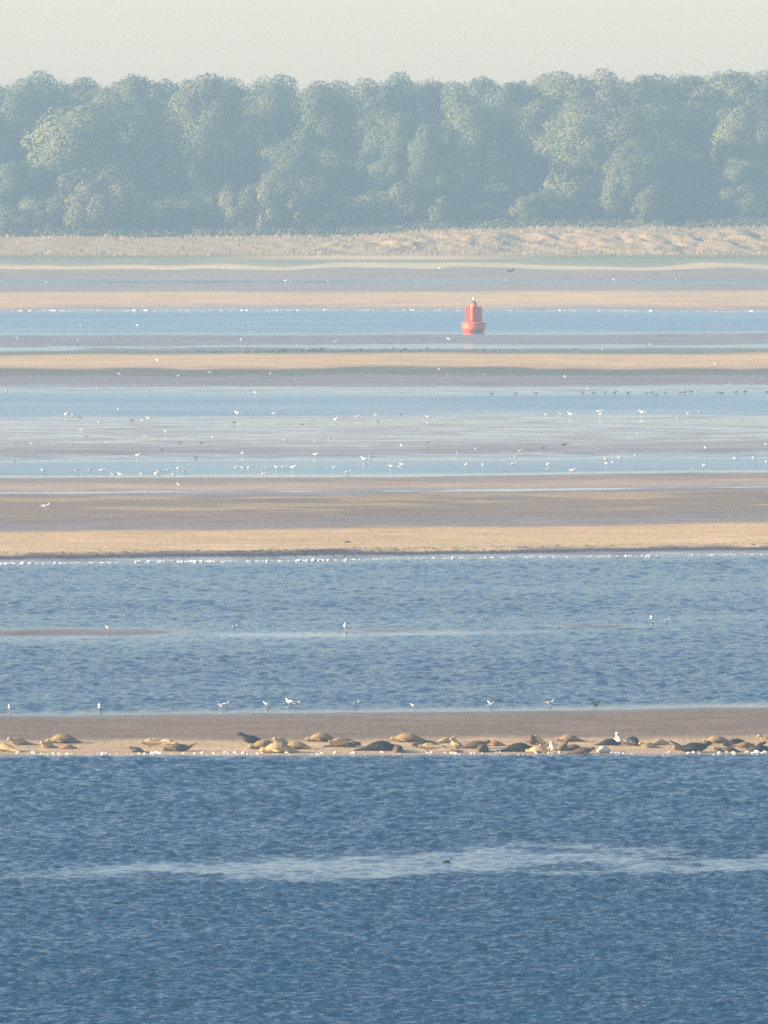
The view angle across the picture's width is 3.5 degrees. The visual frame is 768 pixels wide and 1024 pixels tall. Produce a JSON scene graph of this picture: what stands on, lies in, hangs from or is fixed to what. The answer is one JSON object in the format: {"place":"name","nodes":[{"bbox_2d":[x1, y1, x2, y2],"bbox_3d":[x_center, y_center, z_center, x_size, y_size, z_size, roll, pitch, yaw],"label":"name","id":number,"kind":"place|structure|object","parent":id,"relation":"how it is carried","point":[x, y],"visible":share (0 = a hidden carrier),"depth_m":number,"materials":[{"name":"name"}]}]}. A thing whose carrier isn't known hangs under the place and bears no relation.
{"place":"outdoors","nodes":[
{"label":"outdoors","id":0,"kind":"place"},
{"bbox_2d":[0,554,767,1023],"bbox_3d":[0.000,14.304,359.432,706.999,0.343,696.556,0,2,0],"label":"water","id":1,"kind":"structure","parent":0,"point":[594,888],"depth_m":453.96,"materials":[{"name":"blue liquid"}]},
{"bbox_2d":[0,554,726,563],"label":"sea foam","id":2,"kind":"object","parent":1,"relation":"on","point":[313,559],"visible":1,"depth_m":693.55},
{"bbox_2d":[16,750,767,754],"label":"sea foam","id":3,"kind":"object","parent":1,"relation":"on","point":[335,752],"visible":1,"depth_m":494.97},
{"bbox_2d":[0,155,767,755],"bbox_3d":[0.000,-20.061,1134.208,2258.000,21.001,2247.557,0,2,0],"label":"ground","id":4,"kind":"structure","parent":0,"point":[464,515],"depth_m":938.01,"materials":[{"name":"beige sand"}]},
{"bbox_2d":[0,743,21,751],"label":"seal","id":5,"kind":"object","parent":4,"relation":"on","point":[5,747],"visible":1,"depth_m":495.62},
{"bbox_2d":[7,737,34,744],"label":"seal","id":6,"kind":"object","parent":4,"relation":"on","point":[18,741],"visible":1,"depth_m":498.99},
{"bbox_2d":[0,114,41,180],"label":"tree","id":7,"kind":"object","parent":4,"relation":"on","point":[12,151],"visible":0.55,"depth_m":1941.25,"materials":[{"name":"green plant"}]},
{"bbox_2d":[0,202,42,235],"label":"shrub","id":8,"kind":"object","parent":4,"relation":"on","point":[20,219],"visible":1,"depth_m":1889.18,"materials":[{"name":"green plant"}]},
{"bbox_2d":[0,74,57,204],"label":"tree","id":9,"kind":"object","parent":4,"relation":"on","point":[19,99],"visible":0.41,"depth_m":1985.10,"materials":[{"name":"green plant"}]},
{"bbox_2d":[0,159,60,210],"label":"tree","id":10,"kind":"object","parent":4,"relation":"on","point":[12,174],"visible":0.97,"depth_m":1914.47,"materials":[{"name":"green plant"}]},
{"bbox_2d":[2,122,67,193],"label":"tree","id":11,"kind":"object","parent":4,"relation":"on","point":[37,146],"visible":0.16,"depth_m":1958.55,"materials":[{"name":"green plant"}]},
{"bbox_2d":[17,193,75,233],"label":"shrub","id":12,"kind":"object","parent":4,"relation":"on","point":[53,213],"visible":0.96,"depth_m":1900.32,"materials":[{"name":"green plant"}]},
{"bbox_2d":[40,741,57,747],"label":"seal","id":13,"kind":"object","parent":4,"relation":"on","point":[47,744],"visible":1,"depth_m":497.31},
{"bbox_2d":[25,70,103,195],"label":"tree","id":14,"kind":"object","parent":4,"relation":"on","point":[55,91],"visible":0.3,"depth_m":1995.82,"materials":[{"name":"green plant"}]},
{"bbox_2d":[46,734,84,742],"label":"seal","id":15,"kind":"object","parent":4,"relation":"on","point":[62,738],"visible":1,"depth_m":499.99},
{"bbox_2d":[71,83,111,176],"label":"tree","id":16,"kind":"object","parent":4,"relation":"on","point":[94,92],"visible":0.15,"depth_m":1988.30,"materials":[{"name":"green plant"}]},
{"bbox_2d":[63,179,136,235],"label":"shrub","id":17,"kind":"object","parent":4,"relation":"on","point":[91,198],"visible":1,"depth_m":1888.46,"materials":[{"name":"green plant"}]},
{"bbox_2d":[18,99,189,216],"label":"tree","id":18,"kind":"object","parent":4,"relation":"on","point":[72,142],"visible":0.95,"depth_m":1913.98,"materials":[{"name":"green plant"}]},
{"bbox_2d":[105,181,158,233],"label":"shrub","id":19,"kind":"object","parent":4,"relation":"on","point":[140,222],"visible":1,"depth_m":1889.02,"materials":[{"name":"green plant"}]},
{"bbox_2d":[86,72,192,203],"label":"tree","id":20,"kind":"object","parent":4,"relation":"on","point":[131,89],"visible":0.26,"depth_m":1979.94,"materials":[{"name":"green plant"}]},
{"bbox_2d":[140,738,167,747],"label":"seal","id":21,"kind":"object","parent":4,"relation":"on","point":[149,742],"visible":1,"depth_m":497.30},
{"bbox_2d":[109,124,201,203],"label":"tree","id":22,"kind":"object","parent":4,"relation":"on","point":[181,181],"visible":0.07,"depth_m":1959.89,"materials":[{"name":"green plant"}]},
{"bbox_2d":[162,742,197,750],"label":"seal","id":23,"kind":"object","parent":4,"relation":"on","point":[176,747],"visible":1,"depth_m":495.83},
{"bbox_2d":[168,198,236,233],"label":"shrub","id":24,"kind":"object","parent":4,"relation":"on","point":[202,216],"visible":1,"depth_m":1895.97,"materials":[{"name":"green plant"}]},
{"bbox_2d":[173,76,245,199],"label":"tree","id":25,"kind":"object","parent":4,"relation":"on","point":[189,82],"visible":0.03,"depth_m":1990.05,"materials":[{"name":"green plant"}]},
{"bbox_2d":[164,72,272,213],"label":"tree","id":26,"kind":"object","parent":4,"relation":"on","point":[224,115],"visible":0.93,"depth_m":1935.03,"materials":[{"name":"green plant"}]},
{"bbox_2d":[200,160,263,223],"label":"tree","id":27,"kind":"object","parent":4,"relation":"on","point":[216,200],"visible":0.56,"depth_m":1939.13,"materials":[{"name":"green plant"}]},
{"bbox_2d":[216,182,265,234],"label":"shrub","id":28,"kind":"object","parent":4,"relation":"on","point":[231,214],"visible":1,"depth_m":1889.97,"materials":[{"name":"green plant"}]},
{"bbox_2d":[237,732,261,742],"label":"seal","id":29,"kind":"object","parent":4,"relation":"on","point":[249,738],"visible":1,"depth_m":499.94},
{"bbox_2d":[219,81,300,202],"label":"tree","id":30,"kind":"object","parent":4,"relation":"on","point":[274,103],"visible":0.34,"depth_m":1963.23,"materials":[{"name":"green plant"}]},
{"bbox_2d":[248,740,273,748],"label":"seal","id":31,"kind":"object","parent":4,"relation":"on","point":[259,744],"visible":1,"depth_m":496.72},
{"bbox_2d":[237,73,302,172],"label":"tree","id":32,"kind":"object","parent":4,"relation":"on","point":[280,82],"visible":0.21,"depth_m":1979.23,"materials":[{"name":"green plant"}]},
{"bbox_2d":[247,180,301,234],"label":"shrub","id":33,"kind":"object","parent":4,"relation":"on","point":[268,195],"visible":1,"depth_m":1889.03,"materials":[{"name":"green plant"}]},
{"bbox_2d":[260,742,304,752],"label":"seal","id":34,"kind":"object","parent":4,"relation":"on","point":[277,747],"visible":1,"depth_m":494.92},
{"bbox_2d":[254,138,323,230],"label":"tree","id":35,"kind":"object","parent":4,"relation":"on","point":[296,158],"visible":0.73,"depth_m":1911.33,"materials":[{"name":"green plant"}]},
{"bbox_2d":[267,173,329,233],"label":"shrub","id":36,"kind":"object","parent":4,"relation":"on","point":[308,193],"visible":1,"depth_m":1889.20,"materials":[{"name":"green plant"}]},
{"bbox_2d":[287,741,315,749],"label":"seal","id":37,"kind":"object","parent":4,"relation":"on","point":[297,745],"visible":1,"depth_m":496.77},
{"bbox_2d":[305,733,334,741],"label":"seal","id":38,"kind":"object","parent":4,"relation":"on","point":[321,737],"visible":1,"depth_m":500.89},
{"bbox_2d":[279,79,363,221],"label":"tree","id":39,"kind":"object","parent":4,"relation":"on","point":[334,122],"visible":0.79,"depth_m":1933.71,"materials":[{"name":"green plant"}]},
{"bbox_2d":[298,78,364,155],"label":"tree","id":40,"kind":"object","parent":4,"relation":"on","point":[343,92],"visible":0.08,"depth_m":1981.14,"materials":[{"name":"green plant"}]},
{"bbox_2d":[328,738,354,747],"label":"seal","id":41,"kind":"object","parent":4,"relation":"on","point":[337,741],"visible":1,"depth_m":497.55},
{"bbox_2d":[322,738,361,746],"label":"seal","id":42,"kind":"object","parent":4,"relation":"on","point":[349,744],"visible":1,"depth_m":498.00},
{"bbox_2d":[314,150,379,227],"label":"tree","id":43,"kind":"object","parent":4,"relation":"on","point":[355,177],"visible":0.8,"depth_m":1928.84,"materials":[{"name":"green plant"}]},
{"bbox_2d":[338,189,398,231],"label":"shrub","id":44,"kind":"object","parent":4,"relation":"on","point":[369,214],"visible":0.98,"depth_m":1900.16,"materials":[{"name":"green plant"}]},
{"bbox_2d":[334,104,411,184],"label":"tree","id":45,"kind":"object","parent":4,"relation":"on","point":[372,114],"visible":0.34,"depth_m":1960.88,"materials":[{"name":"green plant"}]},
{"bbox_2d":[354,741,397,750],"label":"seal","id":46,"kind":"object","parent":4,"relation":"on","point":[381,746],"visible":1,"depth_m":496.02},
{"bbox_2d":[344,70,417,162],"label":"tree","id":47,"kind":"object","parent":4,"relation":"on","point":[389,97],"visible":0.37,"depth_m":1990.66,"materials":[{"name":"green plant"}]},
{"bbox_2d":[0,215,767,236],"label":"undergrowth","id":48,"kind":"object","parent":4,"relation":"on","point":[369,229],"visible":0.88,"depth_m":1887.29,"materials":[{"name":"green plant"}]},
{"bbox_2d":[0,542,767,559],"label":"seaweed","id":49,"kind":"object","parent":4,"relation":"on","point":[183,556],"visible":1,"depth_m":701.98,"materials":[{"name":"brown plant"}]},
{"bbox_2d":[362,159,416,226],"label":"tree","id":50,"kind":"object","parent":4,"relation":"on","point":[396,170],"visible":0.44,"depth_m":1924.01,"materials":[{"name":"green plant"}]},
{"bbox_2d":[361,107,442,178],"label":"tree","id":51,"kind":"object","parent":4,"relation":"on","point":[402,124],"visible":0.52,"depth_m":1957.10,"materials":[{"name":"green plant"}]},
{"bbox_2d":[373,176,439,229],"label":"shrub","id":52,"kind":"object","parent":4,"relation":"on","point":[405,195],"visible":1,"depth_m":1891.62,"materials":[{"name":"green plant"}]},
{"bbox_2d":[390,733,424,741],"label":"seal","id":53,"kind":"object","parent":4,"relation":"on","point":[406,737],"visible":1,"depth_m":500.72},
{"bbox_2d":[388,76,451,177],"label":"tree","id":54,"kind":"object","parent":4,"relation":"on","point":[426,97],"visible":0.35,"depth_m":1995.22,"materials":[{"name":"green plant"}]},
{"bbox_2d":[412,740,445,746],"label":"seal","id":55,"kind":"object","parent":4,"relation":"on","point":[420,743],"visible":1,"depth_m":497.83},
{"bbox_2d":[418,742,443,751],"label":"seal","id":56,"kind":"object","parent":4,"relation":"on","point":[427,746],"visible":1,"depth_m":495.48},
{"bbox_2d":[404,121,467,206],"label":"tree","id":57,"kind":"object","parent":4,"relation":"on","point":[441,151],"visible":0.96,"depth_m":1912.79,"materials":[{"name":"green plant"}]},
{"bbox_2d":[410,196,479,228],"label":"shrub","id":58,"kind":"object","parent":4,"relation":"on","point":[445,212],"visible":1,"depth_m":1890.00,"materials":[{"name":"green plant"}]},
{"bbox_2d":[435,736,455,742],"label":"seal","id":59,"kind":"object","parent":4,"relation":"on","point":[445,740],"visible":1,"depth_m":500.20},
{"bbox_2d":[449,738,462,746],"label":"seal","id":60,"kind":"object","parent":4,"relation":"on","point":[455,743],"visible":1,"depth_m":497.78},
{"bbox_2d":[432,75,503,197],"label":"tree","id":61,"kind":"object","parent":4,"relation":"on","point":[464,93],"visible":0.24,"depth_m":1990.04,"materials":[{"name":"green plant"}]},
{"bbox_2d":[455,740,490,748],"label":"seal","id":62,"kind":"object","parent":4,"relation":"on","point":[472,745],"visible":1,"depth_m":497.28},
{"bbox_2d":[434,99,529,205],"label":"tree","id":63,"kind":"object","parent":4,"relation":"on","point":[490,136],"visible":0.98,"depth_m":1926.09,"materials":[{"name":"green plant"}]},
{"bbox_2d":[476,744,490,751],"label":"seal","id":64,"kind":"object","parent":4,"relation":"on","point":[482,747],"visible":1,"depth_m":495.53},
{"bbox_2d":[487,740,508,745],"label":"seal","id":65,"kind":"object","parent":4,"relation":"on","point":[495,743],"visible":1,"depth_m":498.80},
{"bbox_2d":[475,79,548,200],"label":"tree","id":66,"kind":"object","parent":4,"relation":"on","point":[513,95],"visible":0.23,"depth_m":1979.86,"materials":[{"name":"green plant"}]},
{"bbox_2d":[496,743,532,751],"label":"seal","id":67,"kind":"object","parent":4,"relation":"on","point":[518,747],"visible":1,"depth_m":495.67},
{"bbox_2d":[508,191,551,225],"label":"shrub","id":68,"kind":"object","parent":4,"relation":"on","point":[530,208],"visible":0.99,"depth_m":1889.47,"materials":[{"name":"green plant"}]},
{"bbox_2d":[497,153,567,200],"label":"tree","id":69,"kind":"object","parent":4,"relation":"on","point":[535,172],"visible":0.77,"depth_m":1928.86,"materials":[{"name":"green plant"}]},
{"bbox_2d":[502,98,576,177],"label":"tree","id":70,"kind":"object","parent":4,"relation":"on","point":[532,127],"visible":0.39,"depth_m":1961.73,"materials":[{"name":"green plant"}]},
{"bbox_2d":[525,746,553,752],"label":"seal","id":71,"kind":"object","parent":4,"relation":"on","point":[538,749],"visible":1,"depth_m":495.21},
{"bbox_2d":[517,73,569,146],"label":"tree","id":72,"kind":"object","parent":4,"relation":"on","point":[538,81],"visible":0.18,"depth_m":1986.85,"materials":[{"name":"green plant"}]},
{"bbox_2d":[528,188,575,225],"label":"shrub","id":73,"kind":"object","parent":4,"relation":"on","point":[560,207],"visible":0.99,"depth_m":1891.32,"materials":[{"name":"green plant"}]},
{"bbox_2d":[557,741,568,750],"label":"seal","id":74,"kind":"object","parent":4,"relation":"on","point":[563,746],"visible":1,"depth_m":495.98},
{"bbox_2d":[555,735,586,741],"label":"seal","id":75,"kind":"object","parent":4,"relation":"on","point":[570,738],"visible":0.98,"depth_m":501.31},
{"bbox_2d":[533,95,613,211],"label":"tree","id":76,"kind":"object","parent":4,"relation":"on","point":[559,124],"visible":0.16,"depth_m":1955.21,"materials":[{"name":"green plant"}]},
{"bbox_2d":[538,69,617,161],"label":"tree","id":77,"kind":"object","parent":4,"relation":"on","point":[573,90],"visible":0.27,"depth_m":1979.14,"materials":[{"name":"green plant"}]},
{"bbox_2d":[565,747,594,753],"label":"seal","id":78,"kind":"object","parent":4,"relation":"on","point":[583,750],"visible":1,"depth_m":494.79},
{"bbox_2d":[541,171,622,224],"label":"shrub","id":79,"kind":"object","parent":4,"relation":"on","point":[587,189],"visible":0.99,"depth_m":1897.41,"materials":[{"name":"green plant"}]},
{"bbox_2d":[596,739,620,744],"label":"seal","id":80,"kind":"object","parent":4,"relation":"on","point":[609,742],"visible":1,"depth_m":499.26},
{"bbox_2d":[547,99,671,223],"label":"tree","id":81,"kind":"object","parent":4,"relation":"on","point":[588,149],"visible":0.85,"depth_m":1921.26,"materials":[{"name":"green plant"}]},
{"bbox_2d":[614,732,626,743],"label":"seal","id":82,"kind":"object","parent":4,"relation":"on","point":[620,737],"visible":1,"depth_m":499.70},
{"bbox_2d":[599,165,655,225],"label":"shrub","id":83,"kind":"object","parent":4,"relation":"on","point":[634,179],"visible":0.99,"depth_m":1891.79,"materials":[{"name":"green plant"}]},
{"bbox_2d":[587,67,671,149],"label":"tree","id":84,"kind":"object","parent":4,"relation":"on","point":[632,96],"visible":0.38,"depth_m":1977.58,"materials":[{"name":"green plant"}]},
{"bbox_2d":[624,736,638,745],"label":"seal","id":85,"kind":"object","parent":4,"relation":"on","point":[633,740],"visible":1,"depth_m":499.06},
{"bbox_2d":[601,136,682,204],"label":"tree","id":86,"kind":"object","parent":4,"relation":"on","point":[652,161],"visible":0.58,"depth_m":1911.97,"materials":[{"name":"green plant"}]},
{"bbox_2d":[638,742,661,747],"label":"seal","id":87,"kind":"object","parent":4,"relation":"on","point":[647,745],"visible":1,"depth_m":497.81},
{"bbox_2d":[629,178,677,222],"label":"shrub","id":88,"kind":"object","parent":4,"relation":"on","point":[659,193],"visible":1,"depth_m":1889.40,"materials":[{"name":"green plant"}]},
{"bbox_2d":[652,739,668,744],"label":"seal","id":89,"kind":"object","parent":4,"relation":"on","point":[659,742],"visible":1,"depth_m":499.33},
{"bbox_2d":[635,99,714,188],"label":"tree","id":90,"kind":"object","parent":4,"relation":"on","point":[693,133],"visible":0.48,"depth_m":1947.33,"materials":[{"name":"green plant"}]},
{"bbox_2d":[639,71,711,144],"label":"tree","id":91,"kind":"object","parent":4,"relation":"on","point":[667,90],"visible":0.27,"depth_m":1986.34,"materials":[{"name":"green plant"}]},
{"bbox_2d":[659,204,715,226],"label":"shrub","id":92,"kind":"object","parent":4,"relation":"on","point":[682,213],"visible":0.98,"depth_m":1891.38,"materials":[{"name":"green plant"}]},
{"bbox_2d":[670,740,712,751],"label":"seal","id":93,"kind":"object","parent":4,"relation":"on","point":[695,747],"visible":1,"depth_m":495.60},
{"bbox_2d":[672,99,747,206],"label":"tree","id":94,"kind":"object","parent":4,"relation":"on","point":[717,113],"visible":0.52,"depth_m":1958.44,"materials":[{"name":"green plant"}]},
{"bbox_2d":[670,68,758,185],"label":"tree","id":95,"kind":"object","parent":4,"relation":"on","point":[712,93],"visible":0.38,"depth_m":1985.17,"materials":[{"name":"green plant"}]},
{"bbox_2d":[702,736,728,742],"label":"seal","id":96,"kind":"object","parent":4,"relation":"on","point":[716,739],"visible":0.97,"depth_m":500.56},
{"bbox_2d":[707,196,745,225],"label":"shrub","id":97,"kind":"object","parent":4,"relation":"on","point":[719,209],"visible":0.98,"depth_m":1893.93,"materials":[{"name":"green plant"}]},
{"bbox_2d":[718,747,741,751],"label":"seal","id":98,"kind":"object","parent":4,"relation":"on","point":[728,749],"visible":1,"depth_m":495.69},
{"bbox_2d":[709,103,767,215],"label":"tree","id":99,"kind":"object","parent":4,"relation":"on","point":[737,139],"visible":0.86,"depth_m":1930.64,"materials":[{"name":"green plant"}]},
{"bbox_2d":[710,156,767,208],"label":"tree","id":100,"kind":"object","parent":4,"relation":"on","point":[741,177],"visible":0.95,"depth_m":1911.98,"materials":[{"name":"green plant"}]},
{"bbox_2d":[723,738,754,745],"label":"seal","id":101,"kind":"object","parent":4,"relation":"on","point":[733,741],"visible":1,"depth_m":498.70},
{"bbox_2d":[718,69,767,182],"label":"tree","id":102,"kind":"object","parent":4,"relation":"on","point":[753,87],"visible":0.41,"depth_m":1984.52,"materials":[{"name":"green plant"}]},
{"bbox_2d":[731,741,754,748],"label":"seal","id":103,"kind":"object","parent":4,"relation":"on","point":[746,745],"visible":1,"depth_m":496.48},
{"bbox_2d":[735,192,767,223],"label":"shrub","id":104,"kind":"object","parent":4,"relation":"on","point":[749,202],"visible":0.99,"depth_m":1900.99,"materials":[{"name":"green plant"}]},
{"bbox_2d":[745,741,765,751],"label":"seal","id":105,"kind":"object","parent":4,"relation":"on","point":[758,745],"visible":1,"depth_m":495.99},
{"bbox_2d":[0,280,767,493],"bbox_3d":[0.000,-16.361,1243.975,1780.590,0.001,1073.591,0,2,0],"label":"water","id":106,"kind":"structure","parent":0,"point":[133,405],"depth_m":1047.18,"materials":[{"name":"blue liquid"}]},
{"bbox_2d":[118,348,575,352],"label":"seaweed","id":107,"kind":"object","parent":106,"relation":"on","point":[283,350],"visible":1,"depth_m":1225.65,"materials":[{"name":"brown plant"}]},
{"bbox_2d":[19,309,754,311],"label":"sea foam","id":108,"kind":"object","parent":106,"relation":"on","point":[225,310],"visible":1,"depth_m":1446.16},
{"bbox_2d":[462,297,485,331],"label":"buoy","id":109,"kind":"object","parent":106,"relation":"on","point":[473,317],"visible":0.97,"depth_m":1322.39,"materials":[{"name":"red paint"}]},
{"bbox_2d":[0,224,767,255],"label":"dune grass","id":110,"kind":"structure","parent":0,"point":[441,229],"depth_m":1849.37,"materials":[{"name":"plant"}]},
{"bbox_2d":[0,0,767,116],"label":"sky","id":111,"kind":"structure","parent":0,"point":[105,41],"materials":[{"name":"white"}]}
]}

